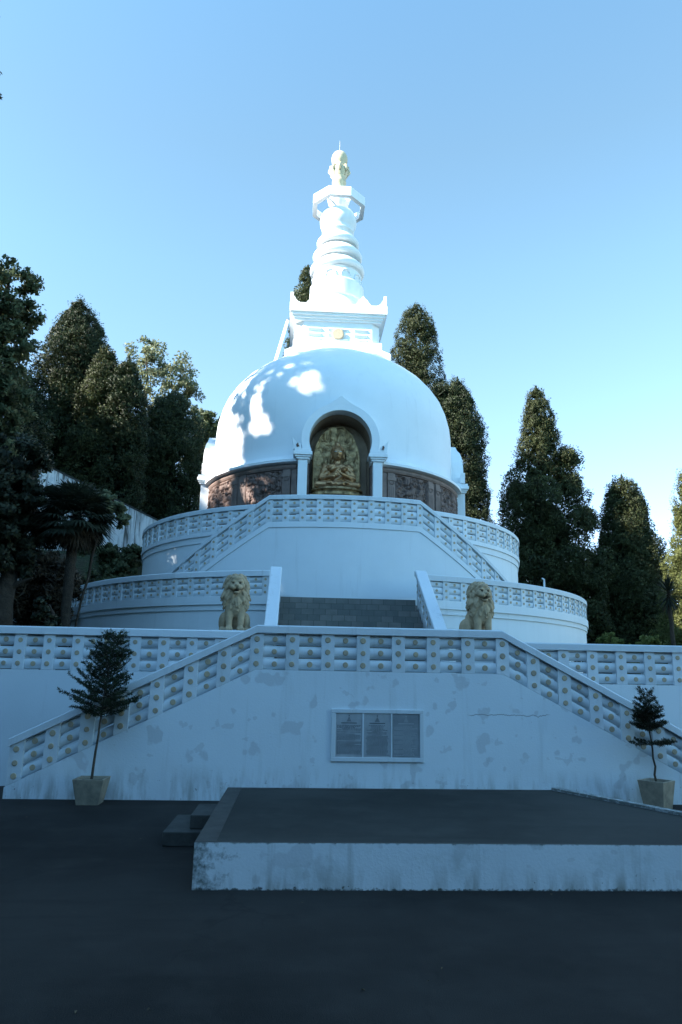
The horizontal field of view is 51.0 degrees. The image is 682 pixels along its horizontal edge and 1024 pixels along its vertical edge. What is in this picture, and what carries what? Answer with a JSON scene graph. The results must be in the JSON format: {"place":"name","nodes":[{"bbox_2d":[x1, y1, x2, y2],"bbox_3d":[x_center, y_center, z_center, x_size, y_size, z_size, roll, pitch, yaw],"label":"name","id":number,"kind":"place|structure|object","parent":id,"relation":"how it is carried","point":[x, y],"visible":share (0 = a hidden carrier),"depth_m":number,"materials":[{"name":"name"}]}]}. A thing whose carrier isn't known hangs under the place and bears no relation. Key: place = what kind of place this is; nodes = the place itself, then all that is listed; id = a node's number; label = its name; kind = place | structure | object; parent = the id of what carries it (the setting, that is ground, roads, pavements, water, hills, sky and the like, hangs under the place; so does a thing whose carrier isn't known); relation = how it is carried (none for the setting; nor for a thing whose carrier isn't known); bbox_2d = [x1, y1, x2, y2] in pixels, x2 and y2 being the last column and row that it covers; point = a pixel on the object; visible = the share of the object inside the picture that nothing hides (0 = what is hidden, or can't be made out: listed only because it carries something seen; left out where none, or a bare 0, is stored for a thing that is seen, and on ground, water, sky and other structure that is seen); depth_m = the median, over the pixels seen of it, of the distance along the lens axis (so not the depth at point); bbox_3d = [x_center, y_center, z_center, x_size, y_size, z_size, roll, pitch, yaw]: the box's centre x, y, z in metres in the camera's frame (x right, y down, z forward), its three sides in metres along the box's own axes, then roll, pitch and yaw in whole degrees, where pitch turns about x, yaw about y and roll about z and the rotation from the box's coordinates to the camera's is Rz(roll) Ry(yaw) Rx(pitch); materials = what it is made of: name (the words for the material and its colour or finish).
{"place":"outdoors","nodes":[
{"label":"outdoors","id":0,"kind":"place"},
{"bbox_2d":[24,455,172,552],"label":"hill wall","id":1,"kind":"structure","parent":0,"point":[139,523],"depth_m":38.68,"materials":[{"name":"paint"}]},
{"bbox_2d":[190,804,216,828],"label":"step block","id":2,"kind":"structure","parent":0,"point":[200,815],"depth_m":8.52,"materials":[{"name":"concrete"}]},
{"bbox_2d":[0,786,681,1023],"bbox_3d":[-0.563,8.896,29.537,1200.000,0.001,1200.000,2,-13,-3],"label":"ground","id":3,"kind":"structure","parent":0,"point":[138,933],"depth_m":5.31,"materials":[{"name":"grey asphalt"}]},
{"bbox_2d":[57,627,142,804],"bbox_3d":[-3.796,3.181,11.300,1.215,2.675,1.264,2,-13,-3],"label":"potted tree","id":4,"kind":"object","parent":3,"relation":"on","point":[91,789],"visible":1,"depth_m":11.24,"materials":[{"name":"green plant"}]},
{"bbox_2d":[0,669,242,785],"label":"retaining wall","id":5,"kind":"structure","parent":3,"relation":"on","point":[30,698],"depth_m":12.90,"materials":[{"name":"white paint"}]},
{"bbox_2d":[0,625,249,671],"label":"balustrade","id":6,"kind":"object","parent":5,"relation":"on","point":[49,639],"visible":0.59,"depth_m":13.18,"materials":[{"name":"white paint"}]},
{"bbox_2d":[162,815,201,846],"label":"step block","id":7,"kind":"structure","parent":3,"relation":"on","point":[178,832],"depth_m":8.32,"materials":[{"name":"concrete"}]},
{"bbox_2d":[2,670,681,804],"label":"stair wall","id":8,"kind":"structure","parent":3,"relation":"on","point":[262,729],"depth_m":11.81,"materials":[{"name":"paint"}]},
{"bbox_2d":[5,625,681,785],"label":"balustrade","id":9,"kind":"object","parent":8,"relation":"on","point":[593,702],"visible":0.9,"depth_m":12.11,"materials":[{"name":"white paint"}]},
{"bbox_2d":[330,709,423,762],"bbox_3d":[0.604,3.692,11.808,1.540,0.830,0.030,2,-13,-3],"label":"plaque","id":10,"kind":"object","parent":8,"relation":"attached to","point":[369,735],"visible":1,"depth_m":11.80,"materials":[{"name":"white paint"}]},
{"bbox_2d":[192,787,681,890],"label":"platform","id":11,"kind":"structure","parent":3,"relation":"on","point":[370,839],"depth_m":6.94,"materials":[{"name":"paint"}]},
{"bbox_2d":[541,684,681,760],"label":"retaining wall","id":12,"kind":"structure","parent":3,"relation":"on","point":[669,698],"depth_m":14.12,"materials":[{"name":"white paint"}]},
{"bbox_2d":[509,642,681,685],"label":"balustrade","id":13,"kind":"object","parent":12,"relation":"on","point":[619,656],"visible":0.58,"depth_m":14.25,"materials":[{"name":"white paint"}]},
{"bbox_2d":[628,685,677,808],"bbox_3d":[5.098,3.824,11.718,0.746,1.935,0.670,2,-13,-3],"label":"potted tree","id":14,"kind":"object","parent":3,"relation":"on","point":[654,791],"visible":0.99,"depth_m":11.62,"materials":[{"name":"green needle"},{"name":"cast concrete"},{"name":"bark"}]},
{"bbox_2d":[0,0,681,603],"label":"sky","id":15,"kind":"structure","parent":0,"point":[516,165],"materials":[{"name":"blue"}]},
{"bbox_2d":[41,550,641,684],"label":"hillside","id":16,"kind":"structure","parent":0,"point":[82,563],"depth_m":35.07,"materials":[{"name":"green plant"}]},
{"bbox_2d":[0,254,47,457],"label":"broadleaf tree","id":17,"kind":"object","parent":16,"relation":"on","point":[16,317],"visible":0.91,"depth_m":23.72,"materials":[{"name":"green plant"}]},
{"bbox_2d":[0,432,58,668],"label":"bushy tree","id":18,"kind":"object","parent":16,"relation":"on","point":[21,490],"visible":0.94,"depth_m":18.16,"materials":[{"name":"green plant"}]},
{"bbox_2d":[0,345,58,564],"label":"conifer","id":19,"kind":"object","parent":16,"relation":"on","point":[32,427],"visible":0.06,"depth_m":27.09,"materials":[{"name":"green plant"}]},
{"bbox_2d":[7,385,61,469],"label":"conifer","id":20,"kind":"object","parent":16,"relation":"on","point":[36,390],"depth_m":43.85,"materials":[{"name":"green plant"}]},
{"bbox_2d":[29,594,62,669],"bbox_3d":[-6.689,2.791,15.958,0.823,1.922,0.727,2,-13,-3],"label":"shrub","id":21,"kind":"object","parent":16,"relation":"on","point":[52,619],"visible":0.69,"depth_m":15.96,"materials":[{"name":"green plant"}]},
{"bbox_2d":[13,548,85,625],"bbox_3d":[-8.959,2.949,21.247,2.676,4.007,2.417,2,-13,-3],"label":"thicket","id":22,"kind":"object","parent":16,"relation":"on","point":[48,577],"visible":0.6,"depth_m":20.83,"materials":[{"name":"green plant"}]},
{"bbox_2d":[19,294,111,481],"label":"conifer","id":23,"kind":"object","parent":16,"relation":"on","point":[79,343],"visible":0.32,"depth_m":44.28,"materials":[{"name":"green plant"}]},
{"bbox_2d":[25,478,122,669],"bbox_3d":[-6.975,1.592,18.371,2.560,5.145,2.413,2,-13,-3],"label":"palm tree","id":24,"kind":"object","parent":16,"relation":"on","point":[75,533],"visible":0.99,"depth_m":18.26,"materials":[{"name":"green plant"}]},
{"bbox_2d":[55,344,136,496],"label":"conifer","id":25,"kind":"object","parent":16,"relation":"on","point":[81,446],"visible":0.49,"depth_m":41.58,"materials":[{"name":"green plant"}]},
{"bbox_2d":[69,488,130,646],"bbox_3d":[-6.295,1.813,18.759,1.109,5.122,1.177,-6,-15,28],"label":"garden plant","id":26,"kind":"object","parent":16,"relation":"on","point":[120,509],"visible":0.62,"depth_m":19.11,"materials":[{"name":"green plant"}]},
{"bbox_2d":[77,541,141,596],"bbox_3d":[-11.471,3.741,31.802,4.564,7.224,10.844,2,-13,-3],"label":"shrub","id":27,"kind":"object","parent":16,"relation":"on","point":[112,564],"visible":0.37,"depth_m":35.14,"materials":[{"name":"green plant"}]},
{"bbox_2d":[88,354,151,510],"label":"conifer","id":28,"kind":"object","parent":16,"relation":"on","point":[129,394],"visible":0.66,"depth_m":41.34,"materials":[{"name":"green plant"}]},
{"bbox_2d":[135,428,172,517],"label":"conifer","id":29,"kind":"object","parent":16,"relation":"on","point":[148,504],"visible":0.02,"depth_m":45.24,"materials":[{"name":"green plant"}]},
{"bbox_2d":[123,335,205,427],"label":"broadleaf tree","id":30,"kind":"object","parent":16,"relation":"on","point":[191,387],"visible":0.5,"depth_m":56.34,"materials":[{"name":"green plant"}]},
{"bbox_2d":[138,391,209,530],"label":"conifer","id":31,"kind":"object","parent":16,"relation":"on","point":[171,432],"visible":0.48,"depth_m":46.20,"materials":[{"name":"green plant"}]},
{"bbox_2d":[183,408,220,462],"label":"broadleaf tree","id":32,"kind":"object","parent":16,"relation":"on","point":[211,424],"visible":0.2,"depth_m":60.85,"materials":[{"name":"green plant"}]},
{"bbox_2d":[282,264,311,356],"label":"conifer","id":33,"kind":"object","parent":16,"relation":"on","point":[302,294],"visible":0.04,"depth_m":81.83,"materials":[{"name":"green plant"}]},
{"bbox_2d":[67,595,588,672],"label":"terrace","id":34,"kind":"structure","parent":16,"relation":"on","point":[528,624],"depth_m":21.85,"materials":[{"name":"white paint"}]},
{"bbox_2d":[71,570,269,607],"bbox_3d":[-7.750,3.282,26.346,3.902,0.730,16.041,9,-15,-30],"label":"terrace balustrade","id":35,"kind":"object","parent":34,"relation":"on","point":[204,581],"visible":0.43,"depth_m":21.62,"materials":[{"name":"white paint"}]},
{"bbox_2d":[140,531,519,593],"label":"terrace","id":36,"kind":"structure","parent":34,"relation":"on","point":[164,556],"depth_m":26.01,"materials":[{"name":"white paint"}]},
{"bbox_2d":[142,504,264,549],"bbox_3d":[-6.266,1.132,28.317,2.884,0.810,12.030,8,-15,-26],"label":"terrace balustrade","id":37,"kind":"object","parent":36,"relation":"on","point":[154,532],"visible":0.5,"depth_m":25.07,"materials":[{"name":"white paint"}]},
{"bbox_2d":[197,150,468,526],"bbox_3d":[-0.243,-8.170,33.509,11.476,21.650,11.408,2,-13,-3],"label":"stupa","id":38,"kind":"object","parent":36,"relation":"on","point":[335,366],"visible":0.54,"depth_m":28.36,"materials":[{"name":"paint"}]},
{"bbox_2d":[309,427,364,515],"bbox_3d":[-0.151,-1.077,26.697,2.000,4.722,1.260,2,-13,-3],"label":"buddha statue","id":39,"kind":"object","parent":38,"relation":"in","point":[336,464],"visible":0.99,"depth_m":26.82,"materials":[{"name":"gold metal"}]},
{"bbox_2d":[414,511,518,557],"bbox_3d":[5.734,1.522,29.027,2.884,0.810,12.030,-4,-14,19],"label":"terrace balustrade","id":40,"kind":"object","parent":36,"relation":"on","point":[502,537],"visible":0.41,"depth_m":25.66,"materials":[{"name":"white paint"}]},
{"bbox_2d":[182,521,481,598],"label":"curved stair wall","id":41,"kind":"structure","parent":34,"relation":"on","point":[327,558],"depth_m":22.26,"materials":[{"name":"white paint"}]},
{"bbox_2d":[151,495,517,600],"bbox_3d":[0.039,1.550,23.398,12.628,3.642,2.747,2,-13,-3],"label":"stair balustrade","id":42,"kind":"object","parent":41,"relation":"on","point":[434,524],"visible":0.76,"depth_m":22.71,"materials":[{"name":"white paint"}]},
{"bbox_2d":[427,574,586,619],"bbox_3d":[7.298,3.771,27.236,3.902,0.730,16.041,-5,-14,23],"label":"terrace balustrade","id":43,"kind":"object","parent":34,"relation":"on","point":[527,595],"visible":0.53,"depth_m":22.27,"materials":[{"name":"white paint"}]},
{"bbox_2d":[389,301,448,399],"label":"conifer","id":44,"kind":"object","parent":16,"relation":"on","point":[414,358],"visible":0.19,"depth_m":55.19,"materials":[{"name":"green plant"}]},
{"bbox_2d":[430,374,491,528],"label":"conifer","id":45,"kind":"object","parent":16,"relation":"on","point":[466,431],"visible":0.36,"depth_m":51.39,"materials":[{"name":"green plant"}]},
{"bbox_2d":[464,459,495,539],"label":"conifer","id":46,"kind":"object","parent":16,"relation":"on","point":[484,511],"visible":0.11,"depth_m":49.91,"materials":[{"name":"green plant"}]},
{"bbox_2d":[495,385,620,673],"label":"conifer","id":47,"kind":"object","parent":16,"relation":"on","point":[553,554],"visible":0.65,"depth_m":42.95,"materials":[{"name":"green plant"}]},
{"bbox_2d":[595,632,624,673],"bbox_3d":[12.897,7.014,34.010,1.750,2.660,1.191,7,-15,-25],"label":"bush","id":48,"kind":"object","parent":16,"relation":"on","point":[608,639],"visible":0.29,"depth_m":34.15,"materials":[{"name":"green plant"}]},
{"bbox_2d":[582,473,677,674],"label":"conifer","id":49,"kind":"object","parent":16,"relation":"on","point":[625,526],"visible":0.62,"depth_m":43.67,"materials":[{"name":"green plant"}]},
{"bbox_2d":[628,634,661,673],"bbox_3d":[10.432,5.082,24.279,1.354,1.894,1.039,-3,-14,18],"label":"bush","id":50,"kind":"object","parent":16,"relation":"on","point":[651,640],"visible":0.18,"depth_m":24.37,"materials":[{"name":"green plant"}]},
{"bbox_2d":[648,467,681,674],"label":"conifer","id":51,"kind":"object","parent":16,"relation":"on","point":[674,561],"visible":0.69,"depth_m":36.28,"materials":[{"name":"green plant"}]},
{"bbox_2d":[651,572,681,645],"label":"tree","id":52,"kind":"object","parent":16,"relation":"on","point":[667,599],"visible":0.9,"depth_m":23.47,"materials":[{"name":"green plant"}]},
{"bbox_3d":[-1.755,3.000,18.192,0.200,2.310,3.330,2,-13,-3],"label":"parapet wall","id":53,"kind":"object","parent":16,"relation":"on","visible":0},
{"bbox_2d":[264,566,281,657],"bbox_3d":[-1.747,2.569,18.288,0.320,2.847,3.340,2,-13,-3],"label":"stair balustrade","id":54,"kind":"object","parent":53,"relation":"on","point":[272,604],"visible":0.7,"depth_m":18.36,"materials":[{"name":"white paint"}]},
{"bbox_3d":[-2.602,3.419,17.199,1.000,1.050,1.340,2,-13,-3],"label":"pedestal","id":55,"kind":"object","parent":16,"relation":"on","visible":0},
{"bbox_2d":[218,573,250,629],"bbox_3d":[-2.566,2.216,17.473,0.842,1.434,1.029,2,-13,-3],"label":"lion statue","id":56,"kind":"object","parent":55,"relation":"on","point":[235,597],"visible":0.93,"depth_m":17.18,"materials":[{"name":"stone"}]},
{"bbox_2d":[275,597,424,672],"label":"lion staircase","id":57,"kind":"structure","parent":0,"point":[341,612],"depth_m":19.33,"materials":[{"name":"stone"}]},
{"bbox_2d":[417,596,427,628],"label":"parapet wall","id":58,"kind":"structure","parent":0,"point":[421,615],"depth_m":19.43,"materials":[{"name":"white paint"}]},
{"bbox_2d":[414,570,448,661],"bbox_3d":[2.344,2.702,18.530,0.320,2.847,3.340,2,-13,-3],"label":"stair balustrade","id":59,"kind":"object","parent":58,"relation":"on","point":[433,616],"visible":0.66,"depth_m":18.73,"materials":[{"name":"white paint"}]},
{"bbox_2d":[456,638,492,673],"bbox_3d":[3.417,3.647,17.650,1.000,1.030,1.340,2,-13,-3],"label":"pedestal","id":60,"kind":"object","parent":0,"point":[480,661],"depth_m":17.08,"materials":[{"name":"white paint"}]},
{"bbox_2d":[459,581,494,629],"bbox_3d":[3.425,2.455,17.926,0.841,1.432,1.043,2,-13,-3],"label":"lion statue","id":61,"kind":"object","parent":60,"relation":"on","point":[480,607],"visible":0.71,"depth_m":17.65,"materials":[{"name":"stone"}]}
]}

